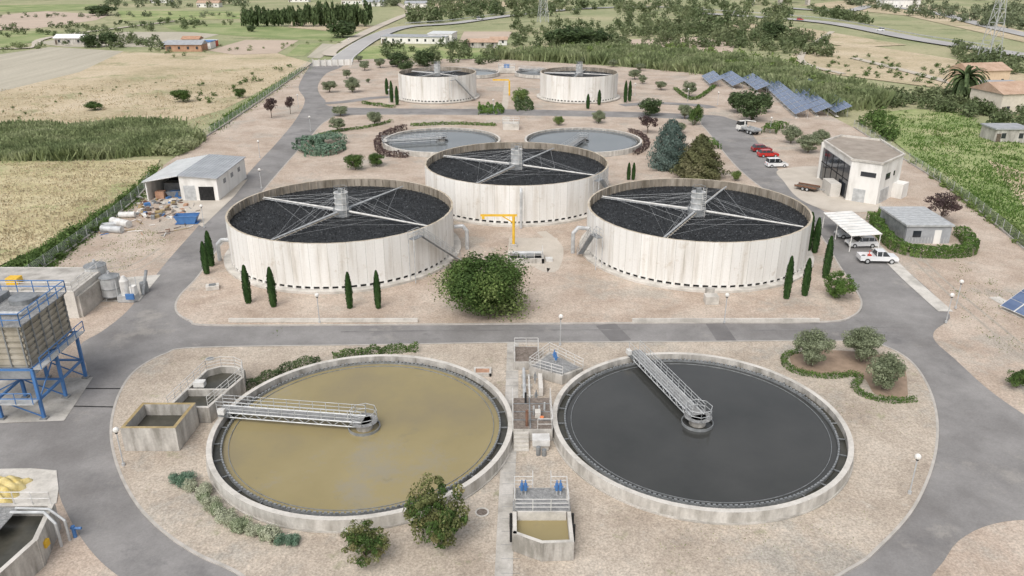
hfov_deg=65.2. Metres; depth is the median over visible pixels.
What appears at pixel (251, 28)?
pine tree
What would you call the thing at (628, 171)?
cypress tree
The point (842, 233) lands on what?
parked car
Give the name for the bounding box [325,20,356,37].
tree
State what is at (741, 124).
crane lorry
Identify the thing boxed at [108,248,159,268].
wheel track
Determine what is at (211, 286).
concrete chamber
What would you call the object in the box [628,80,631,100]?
cypress tree
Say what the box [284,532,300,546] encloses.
sage shrub
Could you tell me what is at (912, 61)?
field
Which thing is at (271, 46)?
field
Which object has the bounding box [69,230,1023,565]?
gravel weeds
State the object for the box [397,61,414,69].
pine tree
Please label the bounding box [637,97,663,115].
pine tree
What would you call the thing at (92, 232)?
chain link fence
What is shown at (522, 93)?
shrub
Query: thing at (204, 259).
cypress tree
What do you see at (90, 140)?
reed bed
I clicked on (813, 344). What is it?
olive tree
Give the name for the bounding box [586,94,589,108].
cypress tree
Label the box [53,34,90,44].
farm building
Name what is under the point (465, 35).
field
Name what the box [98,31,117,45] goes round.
pine tree
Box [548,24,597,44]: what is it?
tree
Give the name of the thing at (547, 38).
pine tree
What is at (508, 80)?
jib crane
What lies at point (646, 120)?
purple plum tree
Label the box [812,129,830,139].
olive tree
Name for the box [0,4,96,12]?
field
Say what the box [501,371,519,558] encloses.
paving joints
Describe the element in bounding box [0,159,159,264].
field
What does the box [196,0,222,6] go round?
farm building
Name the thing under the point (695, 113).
shrub
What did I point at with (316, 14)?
cypress windbreak
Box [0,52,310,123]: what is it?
field
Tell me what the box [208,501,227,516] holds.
sage shrub
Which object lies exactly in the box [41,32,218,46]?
field
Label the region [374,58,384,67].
olive tree
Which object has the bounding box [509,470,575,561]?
outlet chamber
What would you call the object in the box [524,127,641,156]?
clarifier tank
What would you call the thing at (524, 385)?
pipe run
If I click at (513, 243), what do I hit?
jib crane
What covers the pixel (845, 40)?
field
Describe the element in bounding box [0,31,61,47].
field
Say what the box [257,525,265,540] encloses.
sage shrub
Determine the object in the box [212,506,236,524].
sage shrub
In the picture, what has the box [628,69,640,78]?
olive tree
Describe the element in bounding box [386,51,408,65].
pine tree
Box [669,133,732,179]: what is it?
conifer tree
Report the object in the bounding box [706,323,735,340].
asphalt patch
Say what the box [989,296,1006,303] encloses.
concrete pad
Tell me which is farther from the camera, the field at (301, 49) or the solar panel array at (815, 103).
the field at (301, 49)
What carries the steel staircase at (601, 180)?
on the gravel island at (574, 288)
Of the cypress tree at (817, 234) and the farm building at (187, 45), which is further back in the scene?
the farm building at (187, 45)
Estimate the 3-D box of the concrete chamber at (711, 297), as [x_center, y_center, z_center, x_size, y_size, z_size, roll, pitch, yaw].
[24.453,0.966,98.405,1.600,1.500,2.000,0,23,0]
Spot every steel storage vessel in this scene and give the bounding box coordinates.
[83,259,106,274]
[98,270,120,300]
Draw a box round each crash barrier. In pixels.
[408,12,507,23]
[704,9,987,44]
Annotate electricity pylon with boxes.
[537,0,548,21]
[978,0,1006,57]
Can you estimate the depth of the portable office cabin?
119.17 m
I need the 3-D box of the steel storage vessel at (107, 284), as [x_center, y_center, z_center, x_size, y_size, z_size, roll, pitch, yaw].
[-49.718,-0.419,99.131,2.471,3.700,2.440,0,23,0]
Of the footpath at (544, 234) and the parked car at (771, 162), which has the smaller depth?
the footpath at (544, 234)
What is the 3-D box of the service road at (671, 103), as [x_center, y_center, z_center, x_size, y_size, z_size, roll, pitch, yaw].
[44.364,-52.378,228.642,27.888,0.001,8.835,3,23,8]
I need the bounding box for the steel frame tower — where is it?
[0,280,89,419]
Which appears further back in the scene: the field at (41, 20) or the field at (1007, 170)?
the field at (41, 20)
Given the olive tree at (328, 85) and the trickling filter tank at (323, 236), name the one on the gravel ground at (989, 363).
the olive tree at (328, 85)
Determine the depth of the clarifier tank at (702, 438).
69.70 m
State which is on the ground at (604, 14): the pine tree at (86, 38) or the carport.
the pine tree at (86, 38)
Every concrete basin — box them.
[120,403,199,450]
[166,356,246,422]
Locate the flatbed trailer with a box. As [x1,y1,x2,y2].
[794,182,824,190]
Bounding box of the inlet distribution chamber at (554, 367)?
[514,338,583,384]
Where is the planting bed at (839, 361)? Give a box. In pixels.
[790,350,907,397]
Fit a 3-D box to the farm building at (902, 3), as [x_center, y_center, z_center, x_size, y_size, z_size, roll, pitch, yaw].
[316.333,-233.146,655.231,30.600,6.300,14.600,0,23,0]
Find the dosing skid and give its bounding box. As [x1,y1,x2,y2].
[114,270,148,301]
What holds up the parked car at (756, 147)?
on the asphalt road at (976, 481)
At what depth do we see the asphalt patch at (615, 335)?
90.61 m
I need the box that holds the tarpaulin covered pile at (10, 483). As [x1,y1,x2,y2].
[0,475,32,502]
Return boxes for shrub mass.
[1,39,341,156]
[2,53,950,266]
[495,41,849,90]
[887,110,1023,246]
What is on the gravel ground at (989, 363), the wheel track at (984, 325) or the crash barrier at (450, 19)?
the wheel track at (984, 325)
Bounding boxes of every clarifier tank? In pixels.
[206,354,513,532]
[382,127,499,157]
[447,66,499,78]
[514,65,547,78]
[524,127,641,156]
[551,340,853,524]
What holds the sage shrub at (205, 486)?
on the gravel island at (614, 537)
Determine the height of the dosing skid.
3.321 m
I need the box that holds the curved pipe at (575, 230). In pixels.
[571,226,588,253]
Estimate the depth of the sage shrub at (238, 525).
59.12 m
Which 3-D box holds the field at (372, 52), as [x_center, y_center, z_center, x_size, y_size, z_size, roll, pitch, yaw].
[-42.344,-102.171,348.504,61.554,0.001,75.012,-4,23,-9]
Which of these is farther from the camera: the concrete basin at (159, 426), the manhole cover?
the concrete basin at (159, 426)
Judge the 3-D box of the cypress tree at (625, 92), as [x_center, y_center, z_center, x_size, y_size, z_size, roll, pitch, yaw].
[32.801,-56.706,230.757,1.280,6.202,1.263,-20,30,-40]
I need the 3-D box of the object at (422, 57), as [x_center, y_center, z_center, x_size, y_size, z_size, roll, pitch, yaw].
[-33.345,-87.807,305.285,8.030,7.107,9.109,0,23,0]
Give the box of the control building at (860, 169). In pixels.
[817,134,908,204]
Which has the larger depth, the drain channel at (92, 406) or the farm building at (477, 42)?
the farm building at (477, 42)
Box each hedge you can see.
[245,355,320,390]
[319,119,392,133]
[332,341,418,358]
[361,101,395,107]
[373,124,408,157]
[410,121,496,125]
[628,128,650,154]
[673,84,716,99]
[706,137,721,149]
[761,120,788,133]
[780,348,801,358]
[780,356,917,403]
[866,208,880,221]
[870,216,980,258]
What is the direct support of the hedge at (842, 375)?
on the planting bed at (839, 361)
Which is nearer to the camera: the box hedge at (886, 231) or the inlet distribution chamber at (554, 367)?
the inlet distribution chamber at (554, 367)
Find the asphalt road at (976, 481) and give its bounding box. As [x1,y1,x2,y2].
[0,63,1023,575]
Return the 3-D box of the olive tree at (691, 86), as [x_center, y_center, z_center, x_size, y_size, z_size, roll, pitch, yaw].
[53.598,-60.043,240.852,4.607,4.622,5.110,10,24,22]
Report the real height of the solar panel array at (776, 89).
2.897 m
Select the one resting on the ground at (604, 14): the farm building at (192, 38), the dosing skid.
the farm building at (192, 38)
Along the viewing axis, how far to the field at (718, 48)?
383.74 m
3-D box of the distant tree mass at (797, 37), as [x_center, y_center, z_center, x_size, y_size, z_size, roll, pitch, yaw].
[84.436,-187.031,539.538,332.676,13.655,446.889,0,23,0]
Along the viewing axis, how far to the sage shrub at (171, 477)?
64.55 m
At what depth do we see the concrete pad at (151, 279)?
104.98 m
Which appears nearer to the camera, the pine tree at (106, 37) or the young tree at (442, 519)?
the young tree at (442, 519)
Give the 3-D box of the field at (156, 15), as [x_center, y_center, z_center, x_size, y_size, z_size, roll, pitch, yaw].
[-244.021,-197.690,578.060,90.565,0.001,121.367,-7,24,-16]
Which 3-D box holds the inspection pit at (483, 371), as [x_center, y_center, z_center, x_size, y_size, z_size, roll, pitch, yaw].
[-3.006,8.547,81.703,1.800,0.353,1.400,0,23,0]
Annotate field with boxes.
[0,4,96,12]
[0,11,108,29]
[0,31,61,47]
[0,47,122,90]
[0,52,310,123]
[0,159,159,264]
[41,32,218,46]
[117,10,239,20]
[160,22,359,40]
[208,40,297,54]
[286,42,322,55]
[289,22,372,32]
[308,44,334,57]
[353,45,488,59]
[405,0,521,10]
[459,32,510,41]
[630,37,733,52]
[733,23,904,46]
[791,46,1023,88]
[805,1,1023,41]
[867,109,1023,235]
[987,159,1023,204]
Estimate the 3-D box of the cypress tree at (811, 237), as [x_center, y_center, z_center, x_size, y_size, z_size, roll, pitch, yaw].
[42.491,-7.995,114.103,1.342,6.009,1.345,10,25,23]
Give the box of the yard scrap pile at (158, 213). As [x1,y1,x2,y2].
[95,196,199,236]
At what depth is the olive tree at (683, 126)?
190.09 m
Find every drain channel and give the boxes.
[73,406,112,406]
[85,388,119,388]
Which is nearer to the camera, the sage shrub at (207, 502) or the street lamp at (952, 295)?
the sage shrub at (207, 502)
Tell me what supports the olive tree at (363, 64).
on the gravel ground at (989, 363)
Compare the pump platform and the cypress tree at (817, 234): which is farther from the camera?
the cypress tree at (817, 234)
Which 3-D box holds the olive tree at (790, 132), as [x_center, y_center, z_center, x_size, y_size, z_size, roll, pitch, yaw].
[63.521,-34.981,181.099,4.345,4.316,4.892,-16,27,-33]
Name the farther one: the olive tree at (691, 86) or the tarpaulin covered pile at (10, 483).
the olive tree at (691, 86)
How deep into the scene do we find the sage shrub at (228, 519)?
59.76 m
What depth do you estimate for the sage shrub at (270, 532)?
58.15 m
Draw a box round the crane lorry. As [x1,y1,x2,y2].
[736,120,761,134]
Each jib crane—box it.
[480,214,516,246]
[493,79,509,94]
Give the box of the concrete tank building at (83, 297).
[0,259,104,317]
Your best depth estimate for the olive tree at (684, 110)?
206.56 m
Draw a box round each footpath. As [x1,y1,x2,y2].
[495,342,518,575]
[502,79,509,108]
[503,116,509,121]
[535,231,562,272]
[872,244,952,311]
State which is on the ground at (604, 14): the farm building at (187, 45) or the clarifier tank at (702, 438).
the farm building at (187, 45)
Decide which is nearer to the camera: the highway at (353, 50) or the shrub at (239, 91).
the shrub at (239, 91)
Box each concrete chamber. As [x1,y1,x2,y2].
[205,283,218,290]
[703,287,718,304]
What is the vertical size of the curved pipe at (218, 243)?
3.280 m
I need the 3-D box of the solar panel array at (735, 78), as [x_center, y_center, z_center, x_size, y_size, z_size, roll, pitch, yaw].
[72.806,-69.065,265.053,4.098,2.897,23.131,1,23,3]
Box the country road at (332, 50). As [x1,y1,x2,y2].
[322,3,410,55]
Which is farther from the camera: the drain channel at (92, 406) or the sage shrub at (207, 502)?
the drain channel at (92, 406)
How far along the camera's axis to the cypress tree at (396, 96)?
226.65 m
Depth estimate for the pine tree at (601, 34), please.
374.91 m
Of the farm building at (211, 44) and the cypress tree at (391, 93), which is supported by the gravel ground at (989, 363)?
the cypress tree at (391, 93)
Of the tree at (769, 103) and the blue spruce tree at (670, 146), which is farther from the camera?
the tree at (769, 103)
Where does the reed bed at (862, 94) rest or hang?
on the ground at (604, 14)
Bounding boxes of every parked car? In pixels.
[751,144,772,151]
[757,149,778,157]
[765,157,788,167]
[834,229,854,238]
[844,235,878,247]
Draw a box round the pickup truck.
[856,248,898,263]
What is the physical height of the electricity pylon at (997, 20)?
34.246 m
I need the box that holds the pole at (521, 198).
[520,188,522,228]
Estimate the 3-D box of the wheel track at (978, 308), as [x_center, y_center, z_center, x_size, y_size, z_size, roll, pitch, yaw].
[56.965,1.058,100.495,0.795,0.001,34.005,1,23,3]
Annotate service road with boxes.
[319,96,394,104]
[619,102,715,107]
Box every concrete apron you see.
[159,179,247,226]
[777,166,881,211]
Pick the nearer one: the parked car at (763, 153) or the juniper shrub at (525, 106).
the parked car at (763, 153)
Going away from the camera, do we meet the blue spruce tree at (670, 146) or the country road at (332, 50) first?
the blue spruce tree at (670, 146)
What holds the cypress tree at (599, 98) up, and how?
on the gravel ground at (989, 363)
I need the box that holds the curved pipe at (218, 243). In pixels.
[215,238,228,260]
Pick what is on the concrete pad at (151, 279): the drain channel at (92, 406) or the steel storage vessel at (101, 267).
the steel storage vessel at (101, 267)
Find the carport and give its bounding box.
[822,211,881,251]
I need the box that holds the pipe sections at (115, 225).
[99,211,135,232]
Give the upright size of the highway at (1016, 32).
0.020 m
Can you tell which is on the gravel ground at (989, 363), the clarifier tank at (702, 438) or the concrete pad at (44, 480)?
the concrete pad at (44, 480)
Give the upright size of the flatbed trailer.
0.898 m
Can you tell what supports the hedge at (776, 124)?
on the gravel ground at (989, 363)
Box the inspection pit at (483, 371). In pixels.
[474,367,491,376]
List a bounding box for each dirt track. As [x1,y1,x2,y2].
[0,21,171,48]
[797,31,844,73]
[852,58,951,83]
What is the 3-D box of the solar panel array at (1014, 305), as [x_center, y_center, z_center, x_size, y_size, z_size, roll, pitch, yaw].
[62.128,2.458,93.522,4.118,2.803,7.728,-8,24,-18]
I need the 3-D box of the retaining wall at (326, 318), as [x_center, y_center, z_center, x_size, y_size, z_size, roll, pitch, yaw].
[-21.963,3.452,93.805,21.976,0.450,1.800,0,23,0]
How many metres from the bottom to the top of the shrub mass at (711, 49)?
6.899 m
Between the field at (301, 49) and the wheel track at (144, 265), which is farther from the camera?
the field at (301, 49)
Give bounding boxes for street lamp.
[112,427,124,465]
[315,293,320,322]
[559,314,562,345]
[723,293,728,322]
[908,453,921,494]
[945,293,954,322]
[954,280,963,308]
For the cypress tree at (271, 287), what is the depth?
96.04 m
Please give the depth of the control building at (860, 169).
140.81 m
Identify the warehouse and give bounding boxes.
[380,34,447,43]
[427,31,457,42]
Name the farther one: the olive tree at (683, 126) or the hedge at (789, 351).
the olive tree at (683, 126)
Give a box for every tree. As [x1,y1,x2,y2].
[78,33,98,46]
[84,4,118,14]
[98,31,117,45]
[199,241,209,273]
[204,230,214,266]
[241,264,251,303]
[246,25,255,31]
[264,98,276,117]
[266,267,276,306]
[284,96,294,113]
[321,81,336,91]
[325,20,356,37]
[328,116,345,128]
[331,105,347,115]
[340,519,390,567]
[342,69,350,76]
[343,77,359,91]
[344,272,352,308]
[359,60,368,69]
[366,111,381,123]
[373,270,380,308]
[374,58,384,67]
[385,78,388,93]
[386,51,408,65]
[389,81,393,101]
[395,86,398,104]
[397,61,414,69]
[403,472,469,548]
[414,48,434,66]
[427,246,539,321]
[541,31,560,42]
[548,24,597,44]
[583,28,612,42]
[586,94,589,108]
[591,110,605,122]
[597,90,600,104]
[608,59,617,65]
[623,80,627,101]
[627,162,630,179]
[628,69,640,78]
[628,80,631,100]
[631,162,635,179]
[636,63,644,69]
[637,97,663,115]
[638,115,657,132]
[639,75,647,83]
[645,118,690,170]
[655,81,667,89]
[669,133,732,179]
[678,104,693,118]
[678,122,686,129]
[682,81,696,95]
[727,89,746,111]
[735,88,770,119]
[758,92,773,111]
[761,20,785,38]
[780,125,802,142]
[783,256,793,298]
[792,327,836,365]
[795,133,822,151]
[801,258,811,295]
[808,212,814,250]
[811,217,821,252]
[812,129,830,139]
[822,235,833,278]
[841,326,886,361]
[866,351,907,389]
[923,192,962,216]
[938,65,989,98]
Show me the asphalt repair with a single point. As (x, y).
(484, 330)
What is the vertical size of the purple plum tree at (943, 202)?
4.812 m
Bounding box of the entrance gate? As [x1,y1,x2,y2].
[312,59,351,65]
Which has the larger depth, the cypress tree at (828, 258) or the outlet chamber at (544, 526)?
the cypress tree at (828, 258)
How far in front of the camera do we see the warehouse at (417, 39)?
388.74 m
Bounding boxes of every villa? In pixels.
[947,62,1011,81]
[969,81,1023,113]
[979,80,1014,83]
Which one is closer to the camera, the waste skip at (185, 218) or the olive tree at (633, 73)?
the waste skip at (185, 218)
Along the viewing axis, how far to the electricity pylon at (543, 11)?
509.03 m
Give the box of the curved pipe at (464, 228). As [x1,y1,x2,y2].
[454,224,468,249]
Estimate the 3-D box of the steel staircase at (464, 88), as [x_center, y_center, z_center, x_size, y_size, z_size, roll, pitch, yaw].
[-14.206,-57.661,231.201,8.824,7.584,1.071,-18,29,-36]
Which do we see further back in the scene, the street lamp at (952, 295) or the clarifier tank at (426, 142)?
the clarifier tank at (426, 142)
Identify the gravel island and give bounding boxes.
[110,340,938,575]
[174,114,862,325]
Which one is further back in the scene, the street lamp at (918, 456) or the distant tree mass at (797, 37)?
the distant tree mass at (797, 37)
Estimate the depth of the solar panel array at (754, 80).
256.81 m
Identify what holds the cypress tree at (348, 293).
on the gravel island at (574, 288)
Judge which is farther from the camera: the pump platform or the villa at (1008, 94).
the villa at (1008, 94)
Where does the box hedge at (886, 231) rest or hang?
on the gravel ground at (989, 363)
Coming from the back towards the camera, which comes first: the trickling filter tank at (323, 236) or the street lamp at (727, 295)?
the trickling filter tank at (323, 236)
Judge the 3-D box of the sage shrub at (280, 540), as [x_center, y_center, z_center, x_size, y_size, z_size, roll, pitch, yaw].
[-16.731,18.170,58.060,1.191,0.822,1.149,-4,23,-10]
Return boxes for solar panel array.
[702,71,722,86]
[720,71,745,88]
[742,73,769,92]
[763,80,811,117]
[790,78,831,116]
[808,78,851,116]
[1000,289,1023,319]
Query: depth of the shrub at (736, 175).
150.49 m
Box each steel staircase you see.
[408,227,460,282]
[449,76,475,99]
[577,226,602,269]
[593,172,610,193]
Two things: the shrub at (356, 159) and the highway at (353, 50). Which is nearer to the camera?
the shrub at (356, 159)
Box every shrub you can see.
[82,101,103,109]
[168,471,186,485]
[170,89,192,101]
[175,470,197,489]
[182,477,197,492]
[194,480,212,498]
[196,492,209,503]
[200,495,222,511]
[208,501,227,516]
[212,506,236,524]
[221,513,239,527]
[229,515,252,533]
[233,88,245,97]
[243,522,261,536]
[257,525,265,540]
[258,523,282,544]
[273,533,288,545]
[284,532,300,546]
[291,139,346,156]
[295,130,346,145]
[343,153,363,169]
[367,152,384,165]
[477,101,504,114]
[511,87,529,100]
[514,95,533,110]
[552,116,564,124]
[688,104,703,124]
[731,170,741,180]
[823,270,859,298]
[1005,369,1023,387]
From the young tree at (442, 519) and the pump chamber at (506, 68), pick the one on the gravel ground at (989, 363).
the pump chamber at (506, 68)
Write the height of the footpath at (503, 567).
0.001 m
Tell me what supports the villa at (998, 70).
on the ground at (604, 14)
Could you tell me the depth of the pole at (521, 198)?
123.58 m
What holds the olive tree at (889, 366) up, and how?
on the planting bed at (839, 361)
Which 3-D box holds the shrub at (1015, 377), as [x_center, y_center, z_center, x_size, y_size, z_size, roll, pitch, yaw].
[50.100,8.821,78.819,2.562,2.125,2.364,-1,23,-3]
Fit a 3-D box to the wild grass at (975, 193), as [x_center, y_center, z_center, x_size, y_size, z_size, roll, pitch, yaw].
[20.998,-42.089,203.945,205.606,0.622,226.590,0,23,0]
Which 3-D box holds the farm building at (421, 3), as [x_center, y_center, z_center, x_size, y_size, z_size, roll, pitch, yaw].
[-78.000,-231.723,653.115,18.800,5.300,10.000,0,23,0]
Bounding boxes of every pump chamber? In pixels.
[498,63,514,72]
[502,117,518,129]
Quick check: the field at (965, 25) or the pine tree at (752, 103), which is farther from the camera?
the field at (965, 25)
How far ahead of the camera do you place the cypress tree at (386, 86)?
243.85 m
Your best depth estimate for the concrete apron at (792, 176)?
143.10 m
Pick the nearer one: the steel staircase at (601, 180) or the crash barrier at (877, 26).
the steel staircase at (601, 180)
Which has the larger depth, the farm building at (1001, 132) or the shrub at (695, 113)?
the shrub at (695, 113)
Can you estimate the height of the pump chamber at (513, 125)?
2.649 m
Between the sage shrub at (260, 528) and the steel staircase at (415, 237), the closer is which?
the sage shrub at (260, 528)
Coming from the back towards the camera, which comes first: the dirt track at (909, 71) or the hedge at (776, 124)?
the dirt track at (909, 71)
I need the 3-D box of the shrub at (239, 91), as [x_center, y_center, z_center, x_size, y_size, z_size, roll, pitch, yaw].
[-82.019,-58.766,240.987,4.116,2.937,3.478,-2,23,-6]
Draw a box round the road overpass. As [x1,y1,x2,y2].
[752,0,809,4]
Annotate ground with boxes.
[0,0,1023,266]
[13,59,1023,575]
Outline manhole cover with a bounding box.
[475,507,488,516]
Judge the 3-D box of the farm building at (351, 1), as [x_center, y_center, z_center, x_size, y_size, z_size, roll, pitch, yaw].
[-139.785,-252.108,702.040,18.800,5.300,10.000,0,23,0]
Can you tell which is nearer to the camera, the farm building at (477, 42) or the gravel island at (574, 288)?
the gravel island at (574, 288)
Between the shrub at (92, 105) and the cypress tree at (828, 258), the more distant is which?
the shrub at (92, 105)
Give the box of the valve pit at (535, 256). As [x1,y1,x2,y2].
[508,245,552,262]
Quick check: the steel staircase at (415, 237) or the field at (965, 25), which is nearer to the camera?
the steel staircase at (415, 237)
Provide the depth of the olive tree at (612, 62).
304.60 m
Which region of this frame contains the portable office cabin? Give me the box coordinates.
[879,206,954,243]
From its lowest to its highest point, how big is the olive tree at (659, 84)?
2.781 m
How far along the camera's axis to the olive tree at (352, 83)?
247.56 m
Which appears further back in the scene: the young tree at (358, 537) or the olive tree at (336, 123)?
the olive tree at (336, 123)
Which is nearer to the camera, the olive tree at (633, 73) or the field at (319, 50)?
the olive tree at (633, 73)
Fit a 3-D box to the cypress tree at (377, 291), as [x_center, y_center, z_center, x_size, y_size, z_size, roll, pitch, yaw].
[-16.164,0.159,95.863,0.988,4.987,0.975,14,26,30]
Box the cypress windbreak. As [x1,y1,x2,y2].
[240,0,372,26]
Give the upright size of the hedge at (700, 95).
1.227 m
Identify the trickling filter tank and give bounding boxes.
[223,178,460,293]
[398,61,479,103]
[425,142,608,226]
[537,61,619,103]
[579,178,813,292]
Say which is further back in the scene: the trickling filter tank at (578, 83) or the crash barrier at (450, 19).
the crash barrier at (450, 19)
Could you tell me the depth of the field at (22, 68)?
318.18 m
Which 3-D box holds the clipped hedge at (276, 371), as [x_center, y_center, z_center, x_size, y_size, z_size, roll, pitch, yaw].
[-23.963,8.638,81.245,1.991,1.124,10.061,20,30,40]
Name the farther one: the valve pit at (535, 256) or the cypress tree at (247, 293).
the valve pit at (535, 256)
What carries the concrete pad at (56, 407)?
on the asphalt road at (976, 481)
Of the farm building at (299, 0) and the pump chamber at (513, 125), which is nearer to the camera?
the pump chamber at (513, 125)
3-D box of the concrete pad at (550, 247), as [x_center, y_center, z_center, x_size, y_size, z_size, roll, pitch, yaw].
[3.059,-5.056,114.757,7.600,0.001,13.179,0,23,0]
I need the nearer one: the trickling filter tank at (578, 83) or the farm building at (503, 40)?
the trickling filter tank at (578, 83)
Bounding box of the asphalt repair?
[341,329,628,331]
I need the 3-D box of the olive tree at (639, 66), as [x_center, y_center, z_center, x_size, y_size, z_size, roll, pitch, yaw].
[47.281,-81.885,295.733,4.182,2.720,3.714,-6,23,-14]
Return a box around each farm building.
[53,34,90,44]
[164,40,207,51]
[181,36,202,39]
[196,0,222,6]
[202,39,218,45]
[205,40,215,48]
[289,0,310,1]
[341,0,361,3]
[362,0,385,5]
[404,1,427,7]
[467,38,498,47]
[489,37,507,44]
[877,0,920,7]
[980,123,1023,142]
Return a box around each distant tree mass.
[0,0,1023,29]
[0,15,1023,124]
[405,0,873,56]
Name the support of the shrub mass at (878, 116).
on the ground at (604, 14)
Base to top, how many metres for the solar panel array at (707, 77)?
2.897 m
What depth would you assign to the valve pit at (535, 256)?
111.35 m
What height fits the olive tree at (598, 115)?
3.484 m
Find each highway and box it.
[332,6,704,61]
[708,13,1023,56]
[788,5,1023,35]
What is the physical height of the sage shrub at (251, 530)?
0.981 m
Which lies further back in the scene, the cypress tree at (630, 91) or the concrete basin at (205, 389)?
the cypress tree at (630, 91)
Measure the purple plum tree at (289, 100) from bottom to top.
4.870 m
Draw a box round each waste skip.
[165,189,180,196]
[173,213,200,224]
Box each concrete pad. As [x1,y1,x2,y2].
[0,377,92,422]
[0,468,58,502]
[102,275,159,301]
[507,238,558,268]
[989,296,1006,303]
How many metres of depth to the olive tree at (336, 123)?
192.12 m
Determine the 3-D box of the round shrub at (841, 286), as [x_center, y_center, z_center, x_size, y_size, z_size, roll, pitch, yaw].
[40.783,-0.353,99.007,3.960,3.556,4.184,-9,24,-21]
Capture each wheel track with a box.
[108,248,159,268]
[116,252,164,272]
[907,254,1023,359]
[914,251,1023,346]
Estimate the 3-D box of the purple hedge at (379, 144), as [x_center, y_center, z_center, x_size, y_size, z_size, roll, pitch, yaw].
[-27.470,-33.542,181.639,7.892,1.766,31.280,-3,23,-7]
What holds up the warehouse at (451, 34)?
on the ground at (604, 14)
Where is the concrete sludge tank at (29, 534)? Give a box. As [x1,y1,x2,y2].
[0,492,81,575]
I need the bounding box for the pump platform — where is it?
[512,388,552,456]
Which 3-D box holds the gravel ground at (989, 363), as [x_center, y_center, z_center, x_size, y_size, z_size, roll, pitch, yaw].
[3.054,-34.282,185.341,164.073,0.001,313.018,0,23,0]
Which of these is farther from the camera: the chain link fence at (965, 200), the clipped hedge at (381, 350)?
the chain link fence at (965, 200)
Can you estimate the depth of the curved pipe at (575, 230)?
113.49 m
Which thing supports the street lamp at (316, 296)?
on the gravel island at (574, 288)
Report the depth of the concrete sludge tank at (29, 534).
57.17 m
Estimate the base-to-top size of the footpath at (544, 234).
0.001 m
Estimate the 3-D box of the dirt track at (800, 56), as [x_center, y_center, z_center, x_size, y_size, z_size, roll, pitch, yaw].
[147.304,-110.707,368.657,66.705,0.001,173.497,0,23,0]
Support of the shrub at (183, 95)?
on the field at (138, 68)
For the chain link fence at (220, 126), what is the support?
on the gravel ground at (989, 363)
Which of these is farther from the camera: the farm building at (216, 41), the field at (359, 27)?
the field at (359, 27)
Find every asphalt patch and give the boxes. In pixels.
[578,324,605,340]
[597,324,630,340]
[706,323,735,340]
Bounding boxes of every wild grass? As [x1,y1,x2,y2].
[2,66,1023,266]
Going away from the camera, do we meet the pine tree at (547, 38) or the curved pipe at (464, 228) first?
the curved pipe at (464, 228)
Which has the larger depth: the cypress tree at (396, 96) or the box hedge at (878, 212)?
the cypress tree at (396, 96)
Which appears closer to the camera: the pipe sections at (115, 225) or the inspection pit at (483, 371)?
the inspection pit at (483, 371)
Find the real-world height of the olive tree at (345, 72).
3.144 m
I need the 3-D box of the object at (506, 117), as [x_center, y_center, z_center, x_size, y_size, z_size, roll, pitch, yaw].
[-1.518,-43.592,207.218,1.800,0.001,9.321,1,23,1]
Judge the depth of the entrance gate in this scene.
308.33 m
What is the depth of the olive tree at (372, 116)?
199.09 m
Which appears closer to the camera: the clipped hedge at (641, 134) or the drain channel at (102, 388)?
the drain channel at (102, 388)
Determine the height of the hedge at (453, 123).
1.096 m
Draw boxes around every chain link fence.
[26,174,149,266]
[205,61,312,135]
[853,121,1023,249]
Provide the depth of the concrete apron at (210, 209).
136.79 m
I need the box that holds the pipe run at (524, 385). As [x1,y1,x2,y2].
[521,367,542,397]
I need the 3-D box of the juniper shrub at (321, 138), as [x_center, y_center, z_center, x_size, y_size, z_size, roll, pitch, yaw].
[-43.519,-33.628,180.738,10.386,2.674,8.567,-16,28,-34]
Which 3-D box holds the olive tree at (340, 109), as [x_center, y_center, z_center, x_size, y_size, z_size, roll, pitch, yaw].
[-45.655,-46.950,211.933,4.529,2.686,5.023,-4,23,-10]
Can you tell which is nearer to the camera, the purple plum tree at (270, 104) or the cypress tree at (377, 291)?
the cypress tree at (377, 291)
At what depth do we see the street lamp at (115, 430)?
66.03 m
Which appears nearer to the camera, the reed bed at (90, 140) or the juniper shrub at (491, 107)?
the reed bed at (90, 140)
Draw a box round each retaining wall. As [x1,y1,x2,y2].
[228,314,417,321]
[632,314,819,321]
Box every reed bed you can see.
[0,114,207,162]
[489,41,906,113]
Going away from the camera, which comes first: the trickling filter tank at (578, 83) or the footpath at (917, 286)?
the footpath at (917, 286)
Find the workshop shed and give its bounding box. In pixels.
[142,154,246,200]
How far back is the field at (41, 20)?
533.96 m
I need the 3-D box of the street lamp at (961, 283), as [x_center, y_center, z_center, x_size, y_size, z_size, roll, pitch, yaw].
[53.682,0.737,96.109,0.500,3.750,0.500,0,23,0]
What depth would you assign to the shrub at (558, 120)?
199.37 m
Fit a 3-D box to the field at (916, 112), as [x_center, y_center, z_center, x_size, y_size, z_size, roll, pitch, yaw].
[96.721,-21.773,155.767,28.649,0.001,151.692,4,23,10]
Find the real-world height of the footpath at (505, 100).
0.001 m
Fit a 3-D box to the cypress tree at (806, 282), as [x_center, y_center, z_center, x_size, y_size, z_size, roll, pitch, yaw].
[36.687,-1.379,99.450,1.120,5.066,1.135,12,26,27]
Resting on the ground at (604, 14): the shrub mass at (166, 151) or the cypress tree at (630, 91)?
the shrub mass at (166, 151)
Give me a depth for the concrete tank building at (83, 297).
96.19 m

